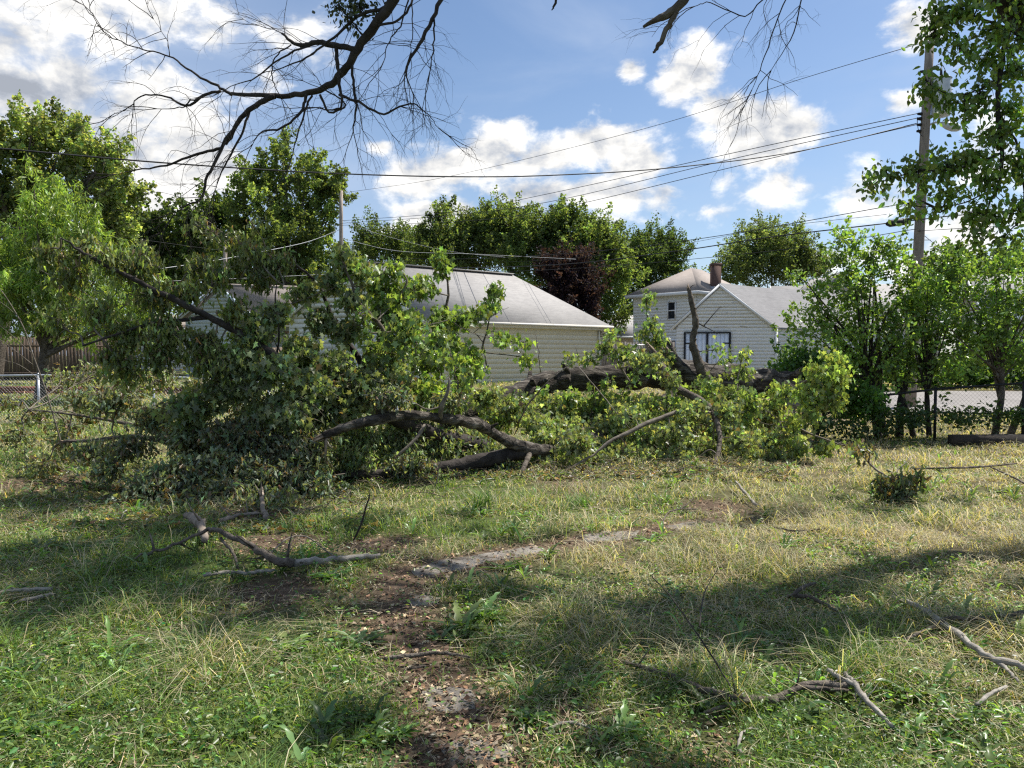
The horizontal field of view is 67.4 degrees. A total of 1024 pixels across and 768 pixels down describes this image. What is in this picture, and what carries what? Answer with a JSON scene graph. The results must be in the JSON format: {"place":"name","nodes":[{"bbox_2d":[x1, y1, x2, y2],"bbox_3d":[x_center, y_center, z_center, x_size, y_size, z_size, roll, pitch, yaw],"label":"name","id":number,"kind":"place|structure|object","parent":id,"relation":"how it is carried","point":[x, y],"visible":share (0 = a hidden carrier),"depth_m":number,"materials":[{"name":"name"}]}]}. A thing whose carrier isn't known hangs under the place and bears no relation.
{"place":"outdoors","nodes":[
{"label":"outdoors","id":0,"kind":"place"},
{"bbox_2d":[60,533,134,555],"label":"dandelion plant","id":1,"kind":"object","parent":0,"point":[82,545],"visible":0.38,"depth_m":6.04,"materials":[{"name":"green plant"}]},
{"bbox_2d":[406,595,439,606],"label":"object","id":2,"kind":"structure","parent":0,"point":[415,602],"depth_m":4.67,"materials":[{"name":"stone"}]},
{"bbox_2d":[420,687,477,713],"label":"path","id":3,"kind":"structure","parent":0,"point":[447,697],"depth_m":3.43,"materials":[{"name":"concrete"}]},
{"bbox_2d":[411,545,544,577],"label":"path","id":4,"kind":"structure","parent":0,"point":[462,562],"depth_m":5.55,"materials":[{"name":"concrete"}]},
{"bbox_2d":[439,737,516,765],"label":"path","id":5,"kind":"structure","parent":0,"point":[478,757],"depth_m":2.98,"materials":[{"name":"stone"}]},
{"bbox_2d":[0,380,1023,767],"bbox_3d":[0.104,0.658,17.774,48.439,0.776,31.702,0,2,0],"label":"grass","id":6,"kind":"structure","parent":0,"point":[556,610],"depth_m":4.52,"materials":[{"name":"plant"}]},
{"bbox_2d":[0,356,1023,767],"bbox_3d":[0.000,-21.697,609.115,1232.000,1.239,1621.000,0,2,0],"label":"ground","id":7,"kind":"structure","parent":0,"point":[394,586],"depth_m":4.98,"materials":[{"name":"plant"}]},
{"bbox_2d":[0,652,50,674],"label":"dandelion plant","id":8,"kind":"object","parent":7,"relation":"on","point":[24,659],"visible":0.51,"depth_m":3.62,"materials":[{"name":"green plant"}]},
{"bbox_2d":[0,582,56,603],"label":"fallen branch","id":9,"kind":"object","parent":7,"relation":"on","point":[24,589],"visible":0.93,"depth_m":4.75,"materials":[{"name":"wood"}]},
{"bbox_2d":[0,718,63,744],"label":"dandelion plant","id":10,"kind":"object","parent":7,"relation":"on","point":[10,727],"visible":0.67,"depth_m":2.98,"materials":[{"name":"green plant"}]},
{"bbox_2d":[8,536,62,549],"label":"dandelion plant","id":11,"kind":"object","parent":7,"relation":"on","point":[34,541],"visible":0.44,"depth_m":5.99,"materials":[{"name":"green plant"}]},
{"bbox_2d":[37,693,83,715],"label":"dandelion plant","id":12,"kind":"object","parent":7,"relation":"on","point":[69,701],"visible":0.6,"depth_m":3.22,"materials":[{"name":"green plant"}]},
{"bbox_2d":[28,625,93,650],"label":"dandelion plant","id":13,"kind":"object","parent":7,"relation":"on","point":[64,643],"visible":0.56,"depth_m":3.98,"materials":[{"name":"green plant"}]},
{"bbox_2d":[3,336,135,379],"bbox_3d":[-21.746,-1.151,35.550,8.377,2.134,0.085,0,2,-8],"label":"wooden fence","id":14,"kind":"object","parent":7,"relation":"on","point":[11,353],"visible":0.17,"depth_m":35.52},
{"bbox_2d":[0,89,157,380],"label":"maple tree","id":15,"kind":"object","parent":7,"relation":"on","point":[47,134],"visible":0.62,"depth_m":31.95,"materials":[{"name":"green plant"}]},
{"bbox_2d":[0,155,177,398],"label":"willow tree","id":16,"kind":"object","parent":7,"relation":"on","point":[14,286],"visible":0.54,"depth_m":22.88,"materials":[{"name":"green plant"}]},
{"bbox_2d":[0,386,191,394],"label":"garden wall","id":17,"kind":"structure","parent":7,"relation":"on","point":[10,388],"depth_m":25.83,"materials":[{"name":"concrete"}]},
{"bbox_2d":[8,302,185,360],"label":"tree","id":18,"kind":"object","parent":7,"relation":"on","point":[83,329],"visible":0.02,"depth_m":60.78,"materials":[{"name":"green plant"}]},
{"bbox_2d":[97,191,192,367],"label":"dark tree","id":19,"kind":"object","parent":7,"relation":"on","point":[149,215],"visible":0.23,"depth_m":53.85,"materials":[{"name":"green plant"}]},
{"bbox_2d":[122,552,173,569],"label":"dandelion plant","id":20,"kind":"object","parent":7,"relation":"on","point":[146,555],"visible":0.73,"depth_m":5.39,"materials":[{"name":"green plant"}]},
{"bbox_2d":[125,676,186,697],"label":"dandelion plant","id":21,"kind":"object","parent":7,"relation":"on","point":[176,679],"visible":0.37,"depth_m":3.39,"materials":[{"name":"green plant"}]},
{"bbox_2d":[131,315,185,370],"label":"house","id":22,"kind":"structure","parent":7,"relation":"on","point":[183,324],"depth_m":55.97,"materials":[{"name":"paint"}]},
{"bbox_2d":[183,499,210,542],"bbox_3d":[-2.624,1.087,6.347,0.207,0.354,0.986,-2,3,-38],"label":"bark chunk","id":23,"kind":"object","parent":7,"relation":"on","point":[196,520],"visible":0.91,"depth_m":6.31,"materials":[{"name":"grey wood"}]},
{"bbox_2d":[0,373,397,430],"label":"chain link fence","id":24,"kind":"object","parent":7,"relation":"on","point":[39,384],"visible":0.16,"depth_m":16.99,"materials":[{"name":"metal"}]},
{"bbox_2d":[152,177,253,294],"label":"dark tree","id":25,"kind":"object","parent":7,"relation":"on","point":[219,216],"visible":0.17,"depth_m":52.62,"materials":[{"name":"green plant"}]},
{"bbox_2d":[176,284,296,377],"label":"house","id":26,"kind":"structure","parent":7,"relation":"on","point":[238,290],"depth_m":38.25,"materials":[{"name":"paint"}]},
{"bbox_2d":[218,483,268,522],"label":"fallen branch","id":27,"kind":"object","parent":7,"relation":"on","point":[265,513],"visible":0.75,"depth_m":7.24,"materials":[{"name":"grey wood"}]},
{"bbox_2d":[127,527,379,576],"bbox_3d":[-1.868,1.192,5.399,1.755,0.405,0.725,1,2,16],"label":"fallen branch","id":28,"kind":"object","parent":7,"relation":"on","point":[286,561],"visible":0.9,"depth_m":5.34,"materials":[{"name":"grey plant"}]},
{"bbox_2d":[219,701,292,735],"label":"dandelion plant","id":29,"kind":"object","parent":7,"relation":"on","point":[263,716],"visible":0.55,"depth_m":3.10,"materials":[{"name":"green plant"}]},
{"bbox_2d":[250,626,311,661],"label":"dandelion plant","id":30,"kind":"object","parent":7,"relation":"on","point":[301,636],"visible":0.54,"depth_m":3.90,"materials":[{"name":"green plant"}]},
{"bbox_2d":[201,125,367,285],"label":"tall tree","id":31,"kind":"object","parent":7,"relation":"on","point":[285,230],"visible":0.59,"depth_m":45.83,"materials":[{"name":"green plant"}]},
{"bbox_2d":[307,564,360,582],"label":"dandelion plant","id":32,"kind":"object","parent":7,"relation":"on","point":[328,576],"visible":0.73,"depth_m":5.08,"materials":[{"name":"green plant"}]},
{"bbox_2d":[337,190,342,249],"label":"utility pole","id":33,"kind":"object","parent":7,"relation":"on","point":[340,205],"visible":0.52,"depth_m":45.58,"materials":[{"name":"grey wood"}]},
{"bbox_2d":[326,629,391,651],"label":"dandelion plant","id":34,"kind":"object","parent":7,"relation":"on","point":[362,635],"visible":0.74,"depth_m":3.98,"materials":[{"name":"green plant"}]},
{"bbox_2d":[343,205,427,265],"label":"tree","id":35,"kind":"object","parent":7,"relation":"on","point":[376,240],"visible":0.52,"depth_m":82.81,"materials":[{"name":"green plant"}]},
{"bbox_2d":[363,716,421,746],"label":"dandelion plant","id":36,"kind":"object","parent":7,"relation":"on","point":[406,730],"visible":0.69,"depth_m":3.09,"materials":[{"name":"green plant"}]},
{"bbox_2d":[14,452,800,533],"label":"shed leaves","id":37,"kind":"object","parent":7,"relation":"on","point":[692,469],"visible":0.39,"depth_m":8.69,"materials":[{"name":"green plant"}]},
{"bbox_2d":[40,441,786,518],"bbox_3d":[-2.787,1.128,10.083,12.144,0.329,5.709,1,2,18],"label":"twig debris","id":38,"kind":"object","parent":7,"relation":"on","point":[450,477],"visible":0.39,"depth_m":9.63,"materials":[{"name":"brown plant"}]},
{"bbox_2d":[20,0,818,266],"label":"shade tree","id":39,"kind":"object","parent":7,"relation":"on","point":[385,11],"visible":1,"depth_m":6.41,"materials":[{"name":"brown plant"}]},
{"bbox_2d":[384,651,470,669],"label":"fallen branch","id":40,"kind":"object","parent":7,"relation":"on","point":[411,655],"visible":0.94,"depth_m":3.79,"materials":[{"name":"wood"}]},
{"bbox_2d":[0,212,864,514],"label":"fallen tree","id":41,"kind":"object","parent":7,"relation":"on","point":[722,410],"visible":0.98,"depth_m":9.62,"materials":[{"name":"green plant"}]},
{"bbox_2d":[0,289,72,447],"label":"branch","id":42,"kind":"object","parent":41,"relation":"on","point":[36,366],"visible":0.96,"depth_m":9.60,"materials":[{"name":"brown plant"}]},
{"bbox_2d":[423,624,460,640],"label":"dandelion plant","id":43,"kind":"object","parent":7,"relation":"on","point":[436,634],"visible":0.88,"depth_m":4.14,"materials":[{"name":"green plant"}]},
{"bbox_2d":[284,261,613,384],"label":"house","id":44,"kind":"structure","parent":7,"relation":"on","point":[557,326],"depth_m":33.53,"materials":[{"name":"paint"}]},
{"bbox_2d":[422,599,504,643],"bbox_3d":[-0.265,1.307,4.275,0.414,0.127,0.458,-1,3,-32],"label":"dandelion plant","id":45,"kind":"object","parent":7,"relation":"on","point":[457,609],"visible":0.77,"depth_m":4.30,"materials":[{"name":"green plant"}]},
{"bbox_2d":[400,184,540,272],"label":"round tree","id":46,"kind":"object","parent":7,"relation":"on","point":[478,235],"visible":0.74,"depth_m":60.26,"materials":[{"name":"green plant"}]},
{"bbox_2d":[462,484,503,512],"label":"grass tuft","id":47,"kind":"object","parent":7,"relation":"on","point":[487,501],"visible":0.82,"depth_m":7.59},
{"bbox_2d":[460,592,512,621],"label":"dandelion plant","id":48,"kind":"object","parent":7,"relation":"on","point":[493,598],"visible":0.52,"depth_m":4.51,"materials":[{"name":"green plant"}]},
{"bbox_2d":[478,559,526,572],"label":"dandelion plant","id":49,"kind":"object","parent":7,"relation":"on","point":[508,564],"visible":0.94,"depth_m":5.40,"materials":[{"name":"green plant"}]},
{"bbox_2d":[0,442,1023,767],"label":"creeping weeds","id":50,"kind":"object","parent":7,"relation":"on","point":[384,756],"visible":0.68,"depth_m":3.51,"materials":[{"name":"green plant"}]},
{"bbox_2d":[0,442,1023,767],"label":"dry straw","id":51,"kind":"object","parent":7,"relation":"on","point":[568,626],"visible":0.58,"depth_m":4.14,"materials":[{"name":"beige plant"}]},
{"bbox_2d":[0,444,1023,767],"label":"weeds","id":52,"kind":"object","parent":7,"relation":"on","point":[380,718],"visible":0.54,"depth_m":4.33,"materials":[{"name":"green plant"}]},
{"bbox_2d":[0,436,1023,767],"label":"leaf litter","id":53,"kind":"object","parent":7,"relation":"on","point":[458,722],"visible":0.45,"depth_m":3.65,"materials":[{"name":"plant"}]},
{"bbox_2d":[505,703,560,734],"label":"dandelion plant","id":54,"kind":"object","parent":7,"relation":"on","point":[518,713],"visible":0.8,"depth_m":3.23,"materials":[{"name":"green plant"}]},
{"bbox_2d":[496,193,651,341],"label":"round tree","id":55,"kind":"object","parent":7,"relation":"on","point":[548,229],"visible":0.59,"depth_m":58.31,"materials":[{"name":"green plant"}]},
{"bbox_2d":[531,237,616,319],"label":"purple tree","id":56,"kind":"object","parent":7,"relation":"on","point":[576,288],"visible":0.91,"depth_m":50.97,"materials":[{"name":"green plant"}]},
{"bbox_2d":[561,491,594,510],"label":"grass tuft","id":57,"kind":"object","parent":7,"relation":"on","point":[581,504],"visible":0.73,"depth_m":7.75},
{"bbox_2d":[600,315,632,364],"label":"house","id":58,"kind":"structure","parent":7,"relation":"on","point":[627,337],"depth_m":66.17,"materials":[{"name":"paint"}]},
{"bbox_2d":[591,698,654,744],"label":"dandelion plant","id":59,"kind":"object","parent":7,"relation":"on","point":[624,708],"visible":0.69,"depth_m":3.20,"materials":[{"name":"green plant"}]},
{"bbox_2d":[601,342,675,364],"bbox_3d":[6.336,-1.182,38.451,3.747,1.880,0.085,1,2,15],"label":"wooden fence","id":60,"kind":"object","parent":7,"relation":"on","point":[609,362],"visible":0.16,"depth_m":38.74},
{"bbox_2d":[609,210,700,314],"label":"tree","id":61,"kind":"object","parent":7,"relation":"on","point":[670,268],"visible":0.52,"depth_m":76.32,"materials":[{"name":"green plant"}]},
{"bbox_2d":[625,263,729,351],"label":"house","id":62,"kind":"structure","parent":7,"relation":"on","point":[672,306],"depth_m":51.51,"materials":[{"name":"paint"}]},
{"bbox_2d":[667,301,675,319],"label":"window","id":63,"kind":"structure","parent":62,"relation":"in","point":[671,306],"depth_m":51.29,"materials":[{"name":"glass"}]},
{"bbox_2d":[674,681,744,723],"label":"dandelion plant","id":64,"kind":"object","parent":7,"relation":"on","point":[703,701],"visible":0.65,"depth_m":3.46,"materials":[{"name":"green plant"}]},
{"bbox_2d":[703,596,764,619],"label":"dandelion plant","id":65,"kind":"object","parent":7,"relation":"on","point":[735,604],"visible":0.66,"depth_m":4.72,"materials":[{"name":"green plant"}]},
{"bbox_2d":[623,646,853,713],"bbox_3d":[1.029,1.394,3.504,1.065,0.218,0.422,0,2,13],"label":"fallen branch","id":66,"kind":"object","parent":7,"relation":"on","point":[828,685],"visible":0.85,"depth_m":3.52,"materials":[{"name":"wood"}]},
{"bbox_2d":[652,569,742,706],"bbox_3d":[0.927,1.227,4.002,0.393,0.389,1.123,0,2,9],"label":"fallen branch","id":67,"kind":"object","parent":66,"relation":"on","point":[724,676],"visible":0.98,"depth_m":3.79,"materials":[{"name":"wood"}]},
{"bbox_2d":[701,209,838,287],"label":"tree","id":68,"kind":"object","parent":7,"relation":"on","point":[773,264],"visible":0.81,"depth_m":80.33,"materials":[{"name":"green plant"}]},
{"bbox_2d":[670,283,888,380],"bbox_3d":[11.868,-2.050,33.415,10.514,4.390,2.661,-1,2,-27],"label":"house","id":69,"kind":"structure","parent":7,"relation":"on","point":[743,317],"depth_m":31.91,"materials":[{"name":"white paint"}]},
{"bbox_2d":[686,334,705,361],"bbox_3d":[7.668,-1.024,32.083,0.857,2.140,0.060,0,2,10],"label":"window","id":70,"kind":"structure","parent":69,"relation":"in","point":[701,338],"depth_m":32.03,"materials":[{"name":"glass"}]},
{"bbox_2d":[708,334,728,364],"bbox_3d":[8.582,-1.018,31.921,0.865,2.140,0.060,0,2,10],"label":"window","id":71,"kind":"structure","parent":69,"relation":"in","point":[724,338],"depth_m":31.92,"materials":[{"name":"glass"}]},
{"bbox_2d":[751,691,836,727],"bbox_3d":[1.234,1.425,3.399,0.341,0.092,0.262,2,3,39],"label":"dandelion plant","id":72,"kind":"object","parent":7,"relation":"on","point":[811,704],"visible":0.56,"depth_m":3.39,"materials":[{"name":"green plant"}]},
{"bbox_2d":[787,582,837,611],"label":"fallen branch","id":73,"kind":"object","parent":7,"relation":"on","point":[795,594],"visible":0.98,"depth_m":4.88,"materials":[{"name":"wood"}]},
{"bbox_2d":[764,337,891,440],"bbox_3d":[6.183,0.130,15.039,2.489,2.100,1.356,1,2,14],"label":"sapling","id":74,"kind":"object","parent":7,"relation":"on","point":[856,404],"visible":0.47,"depth_m":14.77,"materials":[{"name":"green plant"}]},
{"bbox_2d":[768,342,933,390],"bbox_3d":[11.702,-0.443,27.027,5.730,2.610,3.168,0,2,0],"label":"shrub","id":75,"kind":"object","parent":7,"relation":"on","point":[885,377],"visible":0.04,"depth_m":26.66,"materials":[{"name":"green plant"}]},
{"bbox_2d":[770,215,941,438],"bbox_3d":[6.758,-1.090,14.920,3.446,4.495,1.911,0,2,0],"label":"sapling","id":76,"kind":"object","parent":7,"relation":"on","point":[846,328],"visible":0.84,"depth_m":15.03,"materials":[{"name":"green plant"}]},
{"bbox_2d":[770,272,942,356],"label":"house","id":77,"kind":"structure","parent":7,"relation":"on","point":[882,288],"depth_m":52.88,"materials":[{"name":"paint"}]},
{"bbox_2d":[826,668,894,727],"bbox_3d":[1.571,1.419,3.465,0.149,0.160,0.486,0,2,0],"label":"fallen branch","id":78,"kind":"object","parent":7,"relation":"on","point":[850,680],"visible":0.97,"depth_m":3.46,"materials":[{"name":"wood"}]},
{"bbox_2d":[844,434,931,507],"bbox_3d":[4.317,0.981,8.765,0.860,0.813,1.313,1,3,34],"label":"fallen branch","id":79,"kind":"object","parent":7,"relation":"on","point":[892,487],"visible":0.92,"depth_m":8.46,"materials":[{"name":"green plant"}]},
{"bbox_2d":[773,395,1023,444],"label":"undergrowth","id":80,"kind":"object","parent":7,"relation":"on","point":[918,419],"visible":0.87,"depth_m":14.53,"materials":[{"name":"green plant"}]},
{"bbox_2d":[871,678,951,702],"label":"dandelion plant","id":81,"kind":"object","parent":7,"relation":"on","point":[907,688],"visible":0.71,"depth_m":3.57,"materials":[{"name":"green plant"}]},
{"bbox_2d":[886,41,961,406],"bbox_3d":[10.814,-4.160,20.253,1.894,9.645,0.522,0,2,0],"label":"utility pole","id":82,"kind":"object","parent":7,"relation":"on","point":[919,233],"visible":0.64,"depth_m":20.20,"materials":[{"name":"brown wood"}]},
{"bbox_2d":[0,123,916,176],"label":"overhead wire","id":83,"kind":"object","parent":82,"relation":"attached to","point":[423,176],"visible":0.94,"depth_m":14.54,"materials":[{"name":"black metal"}]},
{"bbox_2d":[345,44,917,192],"bbox_3d":[0.673,-10.177,33.118,0.728,1.375,33.096,-2,3,-40],"label":"overhead wire","id":84,"kind":"object","parent":82,"relation":"attached to","point":[672,120],"visible":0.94,"depth_m":26.83,"materials":[{"name":"black metal"}]},
{"bbox_2d":[343,112,921,220],"bbox_3d":[0.470,-8.417,33.053,0.482,1.648,33.053,-2,3,-39],"label":"overhead wire","id":85,"kind":"object","parent":82,"relation":"attached to","point":[672,166],"visible":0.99,"depth_m":26.08,"materials":[{"name":"black metal"}]},
{"bbox_2d":[355,201,916,258],"bbox_3d":[0.771,-6.171,33.312,1.045,1.994,32.842,-2,3,-39],"label":"overhead wire","id":86,"kind":"object","parent":82,"relation":"attached to","point":[673,242],"visible":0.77,"depth_m":26.45,"materials":[{"name":"black metal"}]},
{"bbox_2d":[351,117,921,222],"bbox_3d":[0.440,-8.283,33.033,0.403,1.613,33.056,-2,3,-39],"label":"overhead wire","id":87,"kind":"object","parent":82,"relation":"attached to","point":[666,174],"visible":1,"depth_m":26.64,"materials":[{"name":"black metal"}]},
{"bbox_2d":[365,123,921,224],"bbox_3d":[0.438,-8.071,33.039,0.395,1.810,33.058,-2,3,-39],"label":"overhead wire","id":88,"kind":"object","parent":82,"relation":"attached to","point":[639,189],"visible":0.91,"depth_m":27.75,"materials":[{"name":"black metal"}]},
{"bbox_2d":[418,214,886,261],"bbox_3d":[2.559,-5.922,33.691,2.535,1.903,30.587,-1,3,-33],"label":"overhead wire","id":89,"kind":"object","parent":82,"relation":"attached to","point":[692,242],"visible":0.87,"depth_m":27.79,"materials":[{"name":"black metal"}]},
{"bbox_2d":[454,223,885,267],"bbox_3d":[-0.029,-5.488,31.833,0.652,1.873,30.529,-2,3,-39],"label":"overhead wire","id":90,"kind":"object","parent":82,"relation":"attached to","point":[680,250],"visible":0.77,"depth_m":24.50,"materials":[{"name":"black metal"}]},
{"bbox_2d":[499,229,914,271],"bbox_3d":[3.060,-5.401,33.539,1.914,1.650,30.591,-1,3,-33],"label":"overhead wire","id":91,"kind":"object","parent":82,"relation":"attached to","point":[700,258],"visible":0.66,"depth_m":28.76,"materials":[{"name":"black metal"}]},
{"bbox_2d":[856,236,993,437],"bbox_3d":[8.011,-0.887,14.902,2.704,4.015,1.554,0,2,0],"label":"sapling","id":92,"kind":"object","parent":7,"relation":"on","point":[929,365],"visible":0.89,"depth_m":14.79,"materials":[{"name":"green plant"}]},
{"bbox_2d":[831,380,1023,441],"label":"chain link fence","id":93,"kind":"object","parent":7,"relation":"on","point":[935,389],"visible":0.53,"depth_m":14.57,"materials":[{"name":"black metal"}]},
{"bbox_2d":[852,0,1023,258],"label":"shade tree","id":94,"kind":"object","parent":7,"relation":"on","point":[1010,16],"visible":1,"depth_m":5.84,"materials":[{"name":"green plant"}]},
{"bbox_2d":[887,336,1023,388],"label":"shrub","id":95,"kind":"object","parent":7,"relation":"on","point":[978,379],"visible":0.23,"depth_m":28.57,"materials":[{"name":"green plant"}]},
{"bbox_2d":[888,584,1023,682],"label":"fallen branch","id":96,"kind":"object","parent":7,"relation":"on","point":[1002,662],"visible":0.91,"depth_m":3.93,"materials":[{"name":"wood"}]},
{"bbox_2d":[923,696,997,730],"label":"dandelion plant","id":97,"kind":"object","parent":7,"relation":"on","point":[979,711],"visible":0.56,"depth_m":3.31,"materials":[{"name":"green plant"}]},
{"bbox_2d":[903,607,1023,639],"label":"fallen branch","id":98,"kind":"object","parent":7,"relation":"on","point":[960,618],"visible":0.77,"depth_m":4.40,"materials":[{"name":"wood"}]},
{"bbox_2d":[906,238,1023,314],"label":"tree","id":99,"kind":"object","parent":7,"relation":"on","point":[980,254],"visible":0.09,"depth_m":38.77,"materials":[{"name":"green plant"}]},
{"bbox_2d":[912,462,1023,483],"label":"fallen branch","id":100,"kind":"object","parent":7,"relation":"on","point":[992,467],"visible":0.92,"depth_m":10.45,"materials":[{"name":"wood"}]},
{"bbox_2d":[931,237,1023,433],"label":"sapling","id":101,"kind":"object","parent":7,"relation":"on","point":[997,334],"visible":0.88,"depth_m":14.71,"materials":[{"name":"green plant"}]},
{"bbox_2d":[948,434,1023,446],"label":"landscape timber","id":102,"kind":"object","parent":7,"relation":"on","point":[963,439],"visible":0.67,"depth_m":13.68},
{"bbox_2d":[951,274,1023,381],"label":"house","id":103,"kind":"structure","parent":7,"relation":"on","point":[977,303],"depth_m":35.40,"materials":[{"name":"paint"}]},
{"bbox_2d":[974,685,1007,705],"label":"fallen branch","id":104,"kind":"object","parent":7,"relation":"on","point":[988,695],"visible":0.99,"depth_m":3.47,"materials":[{"name":"wood"}]},
{"bbox_2d":[0,0,1023,355],"label":"sky","id":105,"kind":"structure","parent":0,"point":[545,80],"materials":[{"name":"blue"}]},
{"bbox_2d":[581,530,639,541],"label":"path","id":106,"kind":"structure","parent":0,"point":[591,537],"depth_m":6.41,"materials":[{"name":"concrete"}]},
{"bbox_2d":[825,391,1021,413],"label":"road","id":107,"kind":"structure","parent":0,"point":[957,398],"depth_m":23.59,"materials":[{"name":"asphalt"}]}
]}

